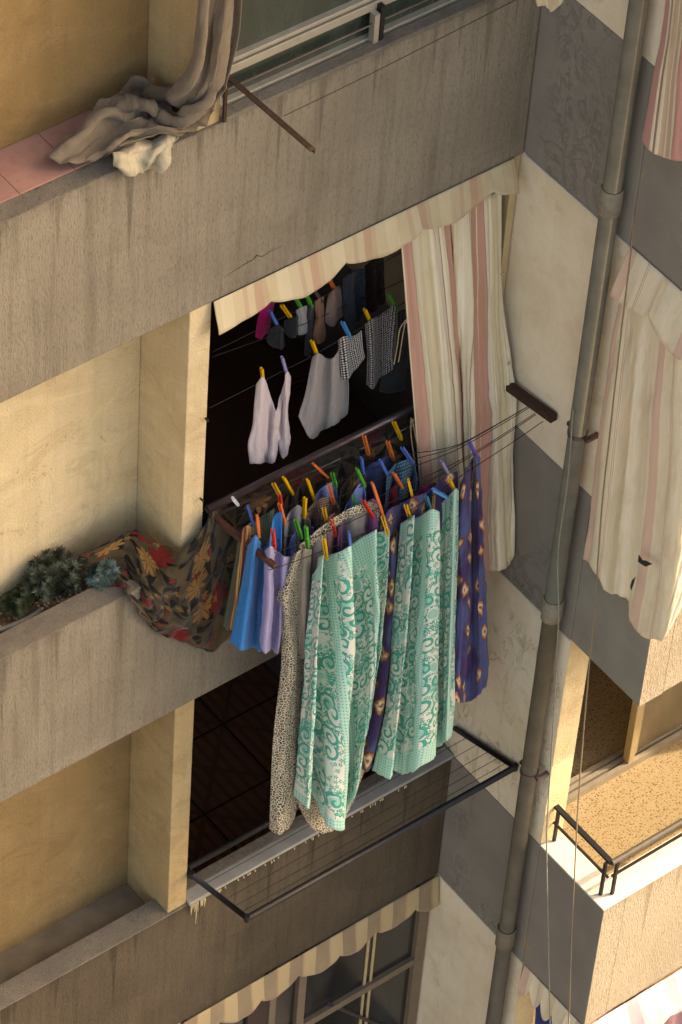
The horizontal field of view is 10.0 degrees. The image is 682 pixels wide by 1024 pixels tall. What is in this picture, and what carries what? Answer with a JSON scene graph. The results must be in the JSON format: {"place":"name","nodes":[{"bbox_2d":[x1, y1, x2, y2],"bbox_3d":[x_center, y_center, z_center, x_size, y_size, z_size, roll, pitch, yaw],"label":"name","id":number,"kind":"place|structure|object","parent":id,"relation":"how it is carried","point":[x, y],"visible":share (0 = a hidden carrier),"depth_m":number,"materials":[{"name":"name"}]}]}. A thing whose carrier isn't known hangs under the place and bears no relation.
{"place":"outdoors","nodes":[
{"label":"outdoors","id":0,"kind":"place"},
{"bbox_2d":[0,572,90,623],"bbox_3d":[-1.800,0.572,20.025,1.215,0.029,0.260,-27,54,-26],"label":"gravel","id":1,"kind":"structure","parent":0,"point":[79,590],"depth_m":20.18,"materials":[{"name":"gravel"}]},
{"label":"ground","id":2,"kind":"structure","parent":0,"visible":0},
{"bbox_2d":[0,0,681,1023],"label":"apartment building","id":3,"kind":"structure","parent":2,"relation":"on","point":[134,764],"depth_m":20.60,"materials":[{"name":"paint"}]},
{"bbox_2d":[0,530,136,633],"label":"soil","id":4,"kind":"structure","parent":3,"relation":"on","point":[35,605],"depth_m":20.16,"materials":[{"name":"brown soil"}]},
{"bbox_2d":[0,607,40,631],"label":"garden hose","id":5,"kind":"object","parent":4,"relation":"on","point":[37,611],"visible":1,"depth_m":19.99,"materials":[{"name":"grey rubber"}]},
{"bbox_2d":[0,581,42,618],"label":"succulent plant","id":6,"kind":"object","parent":4,"relation":"on","point":[14,603],"visible":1,"depth_m":20.04,"materials":[{"name":"green plant"}]},
{"bbox_2d":[20,544,83,603],"bbox_3d":[-1.505,0.319,20.125,0.374,0.274,0.297,-27,54,-26],"label":"succulent plant","id":7,"kind":"object","parent":4,"relation":"on","point":[50,574],"visible":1,"depth_m":20.07,"materials":[{"name":"green plant"}]},
{"bbox_2d":[84,557,123,590],"bbox_3d":[-1.225,0.309,20.157,0.234,0.192,0.197,-27,54,-26],"label":"succulent plant","id":8,"kind":"object","parent":4,"relation":"on","point":[103,577],"visible":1,"depth_m":20.12,"materials":[{"name":"green plant"}]},
{"bbox_2d":[45,0,241,176],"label":"draped canvas","id":9,"kind":"object","parent":3,"relation":"hanging from","point":[128,118],"visible":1,"depth_m":17.87,"materials":[{"name":"beige fabric"}]},
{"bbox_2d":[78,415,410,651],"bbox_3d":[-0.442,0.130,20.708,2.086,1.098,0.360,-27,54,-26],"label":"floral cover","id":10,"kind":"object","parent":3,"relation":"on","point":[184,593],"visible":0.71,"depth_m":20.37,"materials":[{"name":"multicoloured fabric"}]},
{"bbox_2d":[278,372,308,427],"bbox_3d":[-0.163,-0.621,22.026,0.395,0.114,0.395,-27,54,-26],"label":"coiled hose","id":11,"kind":"object","parent":3,"relation":"on","point":[293,418],"visible":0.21,"depth_m":22.10,"materials":[{"name":"red paint"}]},
{"bbox_2d":[209,252,404,407],"bbox_3d":[-0.056,-0.998,20.269,1.723,0.245,0.244,-27,54,-26],"label":"clothesline","id":12,"kind":"object","parent":3,"relation":"attached to","point":[297,326],"visible":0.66,"depth_m":20.18,"materials":[{"name":"fabric"}]},
{"bbox_2d":[255,301,274,338],"bbox_3d":[-0.386,-1.025,20.370,0.134,0.274,0.031,-31,56,-29],"label":"sock","id":13,"kind":"object","parent":12,"relation":"hanging from","point":[264,318],"visible":0.72,"depth_m":20.37,"materials":[{"name":"fabric"}]},
{"bbox_2d":[248,371,290,463],"bbox_3d":[-0.356,-0.497,20.253,0.066,0.733,0.289,37,55,27],"label":"pink camisole","id":14,"kind":"object","parent":12,"relation":"hanging from","point":[270,432],"visible":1,"depth_m":20.29,"materials":[{"name":"fabric"}]},
{"bbox_2d":[266,325,284,349],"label":"black shirt","id":15,"kind":"object","parent":12,"relation":"hanging from","point":[276,341],"visible":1,"depth_m":20.25,"materials":[{"name":"fabric"}]},
{"bbox_2d":[280,304,292,318],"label":"clothes peg","id":16,"kind":"object","parent":12,"relation":"attached to","point":[286,311],"visible":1,"depth_m":20.17,"materials":[{"name":"yellow plastic"}]},
{"bbox_2d":[284,316,297,337],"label":"black briefs","id":17,"kind":"object","parent":12,"relation":"hanging from","point":[290,326],"visible":1,"depth_m":20.26,"materials":[{"name":"fabric"}]},
{"bbox_2d":[296,305,307,334],"bbox_3d":[-0.190,-1.013,20.318,0.116,0.233,0.027,-32,56,-29],"label":"grey sock","id":18,"kind":"object","parent":12,"relation":"hanging from","point":[301,313],"visible":1,"depth_m":20.31,"materials":[{"name":"fabric"}]},
{"bbox_2d":[304,305,314,356],"bbox_3d":[-0.163,-0.957,20.416,0.023,0.387,0.064,33,53,24],"label":"dark sock","id":19,"kind":"object","parent":12,"relation":"hanging from","point":[308,334],"visible":0.94,"depth_m":20.43,"materials":[{"name":"fabric"}]},
{"bbox_2d":[313,296,325,343],"bbox_3d":[-0.105,-1.010,20.407,0.091,0.354,0.032,-27,54,-26],"label":"brown sock","id":20,"kind":"object","parent":12,"relation":"hanging from","point":[319,332],"visible":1,"depth_m":20.41,"materials":[{"name":"fabric"}]},
{"bbox_2d":[298,349,348,438],"bbox_3d":[-0.080,-0.642,20.417,0.343,0.685,0.068,-30,56,-28],"label":"grey vest","id":21,"kind":"object","parent":12,"relation":"hanging from","point":[325,404],"visible":1,"depth_m":20.43,"materials":[{"name":"fabric"}]},
{"bbox_2d":[325,285,342,325],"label":"taupe briefs","id":22,"kind":"object","parent":12,"relation":"hanging from","point":[333,305],"visible":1,"depth_m":20.40,"materials":[{"name":"fabric"}]},
{"bbox_2d":[340,321,351,338],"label":"clothes peg","id":23,"kind":"object","parent":12,"relation":"attached to","point":[346,329],"visible":1,"depth_m":20.18,"materials":[{"name":"plastic"}]},
{"bbox_2d":[338,330,364,379],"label":"dotted briefs","id":24,"kind":"object","parent":12,"relation":"hanging from","point":[351,354],"visible":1,"depth_m":20.36,"materials":[{"name":"grey fabric"}]},
{"bbox_2d":[343,269,364,329],"bbox_3d":[0.070,-1.128,20.480,0.045,0.459,0.164,37,55,27],"label":"night blue jacket","id":25,"kind":"object","parent":12,"relation":"hanging from","point":[353,289],"visible":1,"depth_m":20.47,"materials":[{"name":"fabric"}]},
{"bbox_2d":[365,305,398,388],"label":"dotted shorts","id":26,"kind":"object","parent":12,"relation":"hanging from","point":[381,336],"visible":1,"depth_m":20.47,"materials":[{"name":"grey fabric"}]},
{"bbox_2d":[379,309,407,392],"bbox_3d":[0.305,-0.857,20.723,0.204,0.659,0.029,-29,55,-28],"label":"charcoal shirt","id":27,"kind":"object","parent":12,"relation":"hanging from","point":[394,379],"visible":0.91,"depth_m":20.81,"materials":[{"name":"fabric"}]},
{"label":"clothes peg","id":28,"kind":"object","parent":12,"relation":"attached to","visible":0},
{"bbox_2d":[365,258,385,312],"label":"brown trousers","id":29,"kind":"object","parent":28,"relation":"hanging from","point":[374,280],"visible":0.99,"depth_m":20.71,"materials":[{"name":"fabric"}]},
{"bbox_2d":[181,877,432,1023],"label":"window","id":30,"kind":"structure","parent":3,"relation":"in","point":[379,983],"depth_m":24.61,"materials":[{"name":"clear glass"}]},
{"bbox_2d":[183,876,438,1023],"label":"scalloped valance","id":31,"kind":"object","parent":3,"relation":"attached to","point":[241,1004],"visible":1,"depth_m":23.91,"materials":[{"name":"beige fabric"}]},
{"bbox_2d":[205,383,461,514],"bbox_3d":[0.079,-0.367,20.615,1.951,0.176,0.049,-27,54,-26],"label":"opening handrail","id":32,"kind":"object","parent":3,"relation":"attached to","point":[306,460],"visible":0.66,"depth_m":20.42,"materials":[{"name":"metal"}]},
{"bbox_2d":[208,383,556,569],"bbox_3d":[0.231,-0.205,20.465,1.937,0.203,0.505,-27,54,-26],"label":"clothesline rack","id":33,"kind":"object","parent":32,"relation":"attached to","point":[534,404],"visible":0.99,"depth_m":20.59,"materials":[{"name":"black metal"}]},
{"bbox_2d":[228,525,253,629],"bbox_3d":[-0.510,0.318,20.229,0.048,0.782,0.155,36,54,26],"label":"striped towel","id":34,"kind":"object","parent":33,"relation":"hanging from","point":[247,532],"visible":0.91,"depth_m":20.15,"materials":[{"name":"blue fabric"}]},
{"bbox_2d":[223,509,273,630],"bbox_3d":[-0.489,0.305,20.407,0.286,0.797,0.052,-32,57,-29],"label":"towel","id":35,"kind":"object","parent":33,"relation":"hanging from","point":[265,523],"visible":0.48,"depth_m":20.31,"materials":[{"name":"blue fabric"}]},
{"bbox_2d":[246,504,254,526],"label":"clothes peg","id":36,"kind":"object","parent":33,"relation":"attached to","point":[250,516],"visible":1,"depth_m":20.09,"materials":[{"name":"blue plastic"}]},
{"bbox_2d":[230,512,281,651],"bbox_3d":[-0.439,0.402,20.268,0.286,1.047,0.077,-33,57,-30],"label":"blue shirt","id":37,"kind":"object","parent":33,"relation":"hanging from","point":[245,634],"visible":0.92,"depth_m":20.27,"materials":[{"name":"fabric"}]},
{"bbox_2d":[256,514,260,537],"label":"clothes peg","id":38,"kind":"object","parent":33,"relation":"attached to","point":[258,526],"visible":1,"depth_m":19.89,"materials":[{"name":"orange plastic"}]},
{"bbox_2d":[270,528,275,549],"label":"clothes peg","id":39,"kind":"object","parent":33,"relation":"attached to","point":[273,537],"visible":1,"depth_m":19.93,"materials":[{"name":"red plastic"}]},
{"bbox_2d":[259,546,291,653],"bbox_3d":[-0.337,0.436,20.296,0.074,0.948,0.212,27,51,19],"label":"lavender shirt","id":40,"kind":"object","parent":33,"relation":"hanging from","point":[271,625],"visible":0.98,"depth_m":20.30,"materials":[{"name":"fabric"}]},
{"bbox_2d":[277,502,286,525],"bbox_3d":[-0.304,0.013,20.126,0.021,0.199,0.018,19,61,21],"label":"clothes peg","id":41,"kind":"object","parent":33,"relation":"attached to","point":[280,506],"visible":1,"depth_m":20.10,"materials":[{"name":"orange plastic"}]},
{"bbox_2d":[282,476,293,495],"bbox_3d":[-0.274,-0.135,20.296,0.021,0.193,0.018,37,77,30],"label":"clothes peg","id":42,"kind":"object","parent":33,"relation":"attached to","point":[288,486],"visible":1,"depth_m":20.28,"materials":[{"name":"yellow plastic"}]},
{"bbox_2d":[283,486,303,517],"bbox_3d":[-0.260,-0.032,20.447,0.164,0.241,0.070,-27,54,-26],"label":"brown bra","id":43,"kind":"object","parent":33,"relation":"hanging from","point":[298,495],"visible":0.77,"depth_m":20.42,"materials":[{"name":"fabric"}]},
{"bbox_2d":[283,505,310,555],"bbox_3d":[-0.241,0.171,20.393,0.206,0.637,0.073,-27,54,-26],"label":"grey shirt","id":44,"kind":"object","parent":33,"relation":"hanging from","point":[295,512],"visible":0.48,"depth_m":20.27,"materials":[{"name":"fabric"}]},
{"bbox_2d":[293,519,302,539],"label":"clothes peg","id":45,"kind":"object","parent":33,"relation":"attached to","point":[298,528],"visible":1,"depth_m":20.15,"materials":[{"name":"green plastic"}]},
{"bbox_2d":[285,527,313,556],"bbox_3d":[-0.225,0.311,20.559,0.198,0.698,0.044,-33,57,-30],"label":"periwinkle shirt","id":46,"kind":"object","parent":33,"relation":"hanging from","point":[290,551],"visible":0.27,"depth_m":20.35,"materials":[{"name":"fabric"}]},
{"bbox_2d":[302,496,306,519],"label":"clothes peg","id":47,"kind":"object","parent":33,"relation":"attached to","point":[304,510],"visible":1,"depth_m":20.21,"materials":[{"name":"yellow plastic"}]},
{"bbox_2d":[304,525,309,548],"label":"clothes peg","id":48,"kind":"object","parent":33,"relation":"attached to","point":[306,533],"visible":1,"depth_m":20.11,"materials":[{"name":"green plastic"}]},
{"bbox_2d":[306,478,315,501],"bbox_3d":[-0.157,-0.114,20.302,0.018,0.199,0.021,-32,57,-9],"label":"clothes peg","id":49,"kind":"object","parent":33,"relation":"attached to","point":[311,490],"visible":1,"depth_m":20.29,"materials":[{"name":"yellow plastic"}]},
{"bbox_2d":[311,462,329,478],"bbox_3d":[-0.107,-0.217,20.395,0.018,0.199,0.021,-49,59,-1],"label":"clothes peg","id":50,"kind":"object","parent":33,"relation":"attached to","point":[320,470],"visible":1,"depth_m":20.38,"materials":[{"name":"orange plastic"}]},
{"bbox_2d":[304,497,339,539],"bbox_3d":[-0.115,0.097,20.466,0.257,0.540,0.078,-27,54,-26],"label":"brown blouse","id":51,"kind":"object","parent":33,"relation":"hanging from","point":[315,516],"visible":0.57,"depth_m":20.34,"materials":[{"name":"brown fabric"}]},
{"bbox_2d":[269,501,379,834],"bbox_3d":[-0.082,0.951,21.289,0.112,2.846,0.867,37,55,27],"label":"leopard dress","id":52,"kind":"object","parent":33,"relation":"hanging from","point":[293,596],"visible":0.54,"depth_m":20.84,"materials":[{"name":"fabric"}]},
{"bbox_2d":[313,482,337,503],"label":"light blue shirt","id":53,"kind":"object","parent":33,"relation":"hanging from","point":[323,493],"visible":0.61,"depth_m":20.41,"materials":[{"name":"fabric"}]},
{"bbox_2d":[322,537,328,560],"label":"clothes peg","id":54,"kind":"object","parent":33,"relation":"attached to","point":[324,544],"visible":1,"depth_m":20.11,"materials":[{"name":"yellow plastic"}]},
{"bbox_2d":[312,513,341,573],"bbox_3d":[-0.083,0.158,20.414,0.209,0.414,0.074,-27,54,-26],"label":"mauve top","id":55,"kind":"object","parent":33,"relation":"hanging from","point":[330,540],"visible":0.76,"depth_m":20.42,"materials":[{"name":"fabric"}]},
{"bbox_2d":[327,483,334,504],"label":"clothes peg","id":56,"kind":"object","parent":33,"relation":"attached to","point":[331,494],"visible":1,"depth_m":20.29,"materials":[{"name":"orange plastic"}]},
{"bbox_2d":[329,517,336,536],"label":"clothes peg","id":57,"kind":"object","parent":33,"relation":"attached to","point":[334,528],"visible":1,"depth_m":20.21,"materials":[{"name":"red plastic"}]},
{"bbox_2d":[330,472,337,487],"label":"clothes peg","id":58,"kind":"object","parent":33,"relation":"attached to","point":[334,480],"visible":1,"depth_m":20.37,"materials":[{"name":"green plastic"}]},
{"bbox_2d":[293,530,389,830],"bbox_3d":[0.018,0.942,21.084,0.567,2.607,0.242,-27,54,-26],"label":"teal sheet","id":59,"kind":"object","parent":33,"relation":"hanging from","point":[344,632],"visible":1,"depth_m":20.93,"materials":[{"name":"teal fabric"}]},
{"bbox_2d":[338,467,366,513],"bbox_3d":[0.047,-0.066,20.603,0.207,0.417,0.065,-27,54,-26],"label":"olive top","id":60,"kind":"object","parent":33,"relation":"hanging from","point":[352,482],"visible":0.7,"depth_m":20.53,"materials":[{"name":"brown fabric"}]},
{"bbox_2d":[344,483,365,510],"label":"striped blue shirt","id":61,"kind":"object","parent":33,"relation":"hanging from","point":[360,492],"visible":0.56,"depth_m":20.49,"materials":[{"name":"blue fabric"}]},
{"bbox_2d":[337,499,384,551],"bbox_3d":[0.113,0.137,20.609,0.380,0.558,0.078,-27,54,-26],"label":"orchid top","id":62,"kind":"object","parent":33,"relation":"hanging from","point":[372,524],"visible":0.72,"depth_m":20.53,"materials":[{"name":"fabric"}]},
{"bbox_2d":[355,467,366,487],"bbox_3d":[0.105,-0.180,20.376,0.019,0.184,0.021,-42,59,-11],"label":"clothes peg","id":63,"kind":"object","parent":33,"relation":"attached to","point":[359,474],"visible":1,"depth_m":20.36,"materials":[{"name":"green plastic"}]},
{"bbox_2d":[359,456,364,474],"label":"clothes peg","id":64,"kind":"object","parent":33,"relation":"attached to","point":[362,465],"visible":1,"depth_m":20.45,"materials":[{"name":"blue plastic"}]},
{"bbox_2d":[362,434,369,455],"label":"clothes peg","id":65,"kind":"object","parent":33,"relation":"attached to","point":[366,445],"visible":1,"depth_m":20.51,"materials":[{"name":"orange plastic"}]},
{"bbox_2d":[361,499,374,518],"bbox_3d":[0.143,-0.014,20.324,0.021,0.205,0.019,7,66,21],"label":"clothes peg","id":66,"kind":"object","parent":33,"relation":"attached to","point":[367,508],"visible":1,"depth_m":20.31,"materials":[{"name":"red plastic"}]},
{"bbox_2d":[370,481,383,516],"bbox_3d":[0.192,-0.067,20.320,0.019,0.319,0.021,-29,56,-7],"label":"clothes peg","id":67,"kind":"object","parent":33,"relation":"attached to","point":[377,498],"visible":1,"depth_m":20.30,"materials":[{"name":"orange plastic"}]},
{"bbox_2d":[364,456,394,500],"bbox_3d":[0.220,-0.049,20.836,0.365,0.760,0.074,-27,54,-26],"label":"denim shirt","id":68,"kind":"object","parent":33,"relation":"hanging from","point":[375,474],"visible":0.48,"depth_m":20.64,"materials":[{"name":"blue fabric"}]},
{"bbox_2d":[362,531,398,771],"bbox_3d":[0.247,0.756,21.312,0.068,1.939,0.188,37,54,26],"label":"purple scarf","id":69,"kind":"object","parent":33,"relation":"hanging from","point":[377,714],"visible":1,"depth_m":21.43,"materials":[{"name":"purple fabric"}]},
{"bbox_2d":[378,459,388,476],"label":"clothes peg","id":70,"kind":"object","parent":33,"relation":"attached to","point":[383,467],"visible":1,"depth_m":20.44,"materials":[{"name":"blue plastic"}]},
{"bbox_2d":[381,515,389,535],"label":"clothes peg","id":71,"kind":"object","parent":33,"relation":"attached to","point":[385,525],"visible":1,"depth_m":20.34,"materials":[{"name":"yellow plastic"}]},
{"bbox_2d":[386,440,394,460],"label":"clothes peg","id":72,"kind":"object","parent":33,"relation":"attached to","point":[390,450],"visible":1,"depth_m":20.54,"materials":[{"name":"orange plastic"}]},
{"bbox_2d":[380,483,410,513],"bbox_3d":[0.266,0.020,20.808,0.274,0.497,0.071,-27,54,-26],"label":"crimson shirt","id":73,"kind":"object","parent":33,"relation":"hanging from","point":[393,494],"visible":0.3,"depth_m":20.68,"materials":[{"name":"fabric"}]},
{"bbox_2d":[392,421,402,440],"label":"clothes peg","id":74,"kind":"object","parent":33,"relation":"attached to","point":[397,430],"visible":1,"depth_m":20.61,"materials":[{"name":"yellow plastic"}]},
{"bbox_2d":[392,472,403,488],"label":"clothes peg","id":75,"kind":"object","parent":33,"relation":"attached to","point":[397,479],"visible":1,"depth_m":20.45,"materials":[{"name":"orange plastic"}]},
{"bbox_2d":[384,459,417,513],"bbox_3d":[0.308,-0.115,20.710,0.242,0.486,0.082,-27,54,-26],"label":"turquoise print top","id":76,"kind":"object","parent":33,"relation":"hanging from","point":[404,475],"visible":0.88,"depth_m":20.65,"materials":[{"name":"blue fabric"}]},
{"bbox_2d":[400,446,413,463],"bbox_3d":[0.352,-0.299,20.525,0.021,0.191,0.018,0,65,20],"label":"clothes peg","id":77,"kind":"object","parent":33,"relation":"attached to","point":[407,455],"visible":1,"depth_m":20.51,"materials":[{"name":"blue plastic"}]},
{"bbox_2d":[372,488,458,778],"bbox_3d":[0.494,0.677,21.348,0.569,2.422,0.220,-27,54,-26],"label":"teal sheet","id":78,"kind":"object","parent":33,"relation":"hanging from","point":[417,727],"visible":1,"depth_m":21.30,"materials":[{"name":"teal fabric"}]},
{"bbox_2d":[431,488,448,498],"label":"clothes peg","id":79,"kind":"object","parent":78,"relation":"attached to","point":[441,494],"visible":1,"depth_m":20.48,"materials":[{"name":"plastic"}]},
{"bbox_2d":[379,471,457,579],"bbox_3d":[0.429,0.114,20.844,0.600,0.859,0.108,-27,54,-26],"label":"shirt","id":80,"kind":"object","parent":33,"relation":"hanging from","point":[394,512],"visible":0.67,"depth_m":20.62,"materials":[{"name":"fabric"}]},
{"bbox_2d":[414,483,435,511],"bbox_3d":[0.447,-0.003,20.842,0.255,0.439,0.071,-27,54,-26],"label":"raspberry knit","id":81,"kind":"object","parent":33,"relation":"hanging from","point":[424,489],"visible":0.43,"depth_m":20.69,"materials":[{"name":"fabric"}]},
{"bbox_2d":[432,475,445,508],"bbox_3d":[0.544,-0.053,20.762,0.207,0.465,0.076,-27,54,-26],"label":"gold print cloth","id":82,"kind":"object","parent":33,"relation":"hanging from","point":[433,501],"visible":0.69,"depth_m":20.65,"materials":[{"name":"brown fabric"}]},
{"bbox_2d":[455,455,488,702],"bbox_3d":[0.744,0.404,21.504,0.469,2.281,0.136,-27,54,-26],"label":"purple bedding","id":83,"kind":"object","parent":33,"relation":"hanging from","point":[471,655],"visible":0.98,"depth_m":21.54,"materials":[{"name":"purple fabric"}]},
{"bbox_2d":[467,441,478,459],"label":"clothes peg","id":84,"kind":"object","parent":33,"relation":"attached to","point":[472,448],"visible":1,"depth_m":20.59,"materials":[{"name":"purple plastic"}]},
{"bbox_2d":[220,0,459,108],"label":"window","id":85,"kind":"structure","parent":3,"relation":"in","point":[279,40],"depth_m":18.30,"materials":[{"name":"white glass"}]},
{"bbox_2d":[187,726,517,922],"bbox_3d":[0.068,1.780,22.555,1.971,0.230,0.628,-27,54,-26],"label":"wall drying rack","id":86,"kind":"object","parent":3,"relation":"attached to","point":[333,869],"depth_m":22.45,"materials":[{"name":"black metal"}]},
{"bbox_2d":[213,158,519,334],"bbox_3d":[0.149,-1.327,19.460,1.901,0.202,0.076,-27,54,-26],"label":"scalloped valance","id":87,"kind":"object","parent":3,"relation":"attached to","point":[307,276],"visible":1,"depth_m":19.44,"materials":[{"name":"beige fabric"}]},
{"bbox_2d":[222,0,514,153],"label":"clothesline","id":88,"kind":"object","parent":3,"relation":"attached to","point":[271,114],"visible":1,"depth_m":17.90,"materials":[{"name":"metal"}]},
{"bbox_2d":[536,0,563,11],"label":"hanging rag","id":89,"kind":"object","parent":88,"relation":"hanging from","point":[551,5],"visible":1,"depth_m":18.59,"materials":[{"name":"fabric"}]},
{"bbox_2d":[393,193,516,572],"bbox_3d":[0.579,-0.464,20.777,0.868,2.956,0.373,-27,54,-26],"label":"striped curtain","id":90,"kind":"object","parent":3,"relation":"hanging from","point":[452,276],"visible":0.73,"depth_m":20.48,"materials":[{"name":"fabric"}]},
{"bbox_2d":[501,154,520,297],"bbox_3d":[0.836,-1.227,20.559,0.045,1.805,0.060,-27,54,-26],"label":"curtain post","id":91,"kind":"object","parent":3,"relation":"on","point":[508,205],"visible":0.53,"depth_m":20.24,"materials":[{"name":"beige metal"}]},
{"bbox_2d":[518,965,579,1023],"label":"torn valance","id":92,"kind":"object","parent":3,"relation":"attached to","point":[533,985],"visible":0.99,"depth_m":23.76,"materials":[{"name":"fabric"}]},
{"bbox_2d":[535,984,580,1023],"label":"dark blue curtain","id":93,"kind":"object","parent":3,"relation":"hanging from","point":[539,1019],"visible":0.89,"depth_m":24.11,"materials":[{"name":"blue fabric"}]},
{"bbox_2d":[485,0,649,1023],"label":"drainpipe","id":94,"kind":"object","parent":3,"relation":"attached to","point":[610,201],"visible":1,"depth_m":20.61,"materials":[{"name":"grey plastic"}]},
{"bbox_2d":[546,409,573,1023],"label":"hanging cable","id":95,"kind":"object","parent":94,"relation":"hanging from","point":[554,701],"visible":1,"depth_m":21.73,"materials":[{"name":"grey rubber"}]},
{"bbox_2d":[568,213,634,1023],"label":"beige rope","id":96,"kind":"object","parent":3,"relation":"hanging from","point":[595,603],"visible":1,"depth_m":20.98,"materials":[{"name":"beige fabric"}]},
{"bbox_2d":[552,804,681,895],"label":"balcony railing","id":97,"kind":"object","parent":3,"relation":"on","point":[585,836],"visible":1,"depth_m":22.67,"materials":[{"name":"black metal"}]},
{"bbox_2d":[566,681,681,805],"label":"sliding window","id":98,"kind":"structure","parent":3,"relation":"in","point":[655,725],"depth_m":24.50,"materials":[{"name":"beige glass"}]},
{"bbox_2d":[583,303,681,640],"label":"ragged curtain","id":99,"kind":"object","parent":3,"relation":"hanging from","point":[640,562],"visible":1,"depth_m":20.16,"materials":[{"name":"fabric"}]},
{"bbox_2d":[592,968,681,1023],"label":"scalloped valance","id":100,"kind":"object","parent":3,"relation":"attached to","point":[660,1002],"visible":1,"depth_m":23.75,"materials":[{"name":"white fabric"}]},
{"bbox_2d":[596,977,681,1023],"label":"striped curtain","id":101,"kind":"object","parent":3,"relation":"hanging from","point":[675,1018],"visible":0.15,"depth_m":24.91,"materials":[{"name":"fabric"}]},
{"bbox_2d":[610,246,681,360],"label":"scalloped valance","id":102,"kind":"object","parent":3,"relation":"attached to","point":[654,294],"visible":1,"depth_m":19.37,"materials":[{"name":"fabric"}]},
{"bbox_2d":[642,0,681,160],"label":"hanging curtain","id":103,"kind":"object","parent":3,"relation":"hanging from","point":[662,134],"visible":1,"depth_m":18.49,"materials":[{"name":"pink fabric"}]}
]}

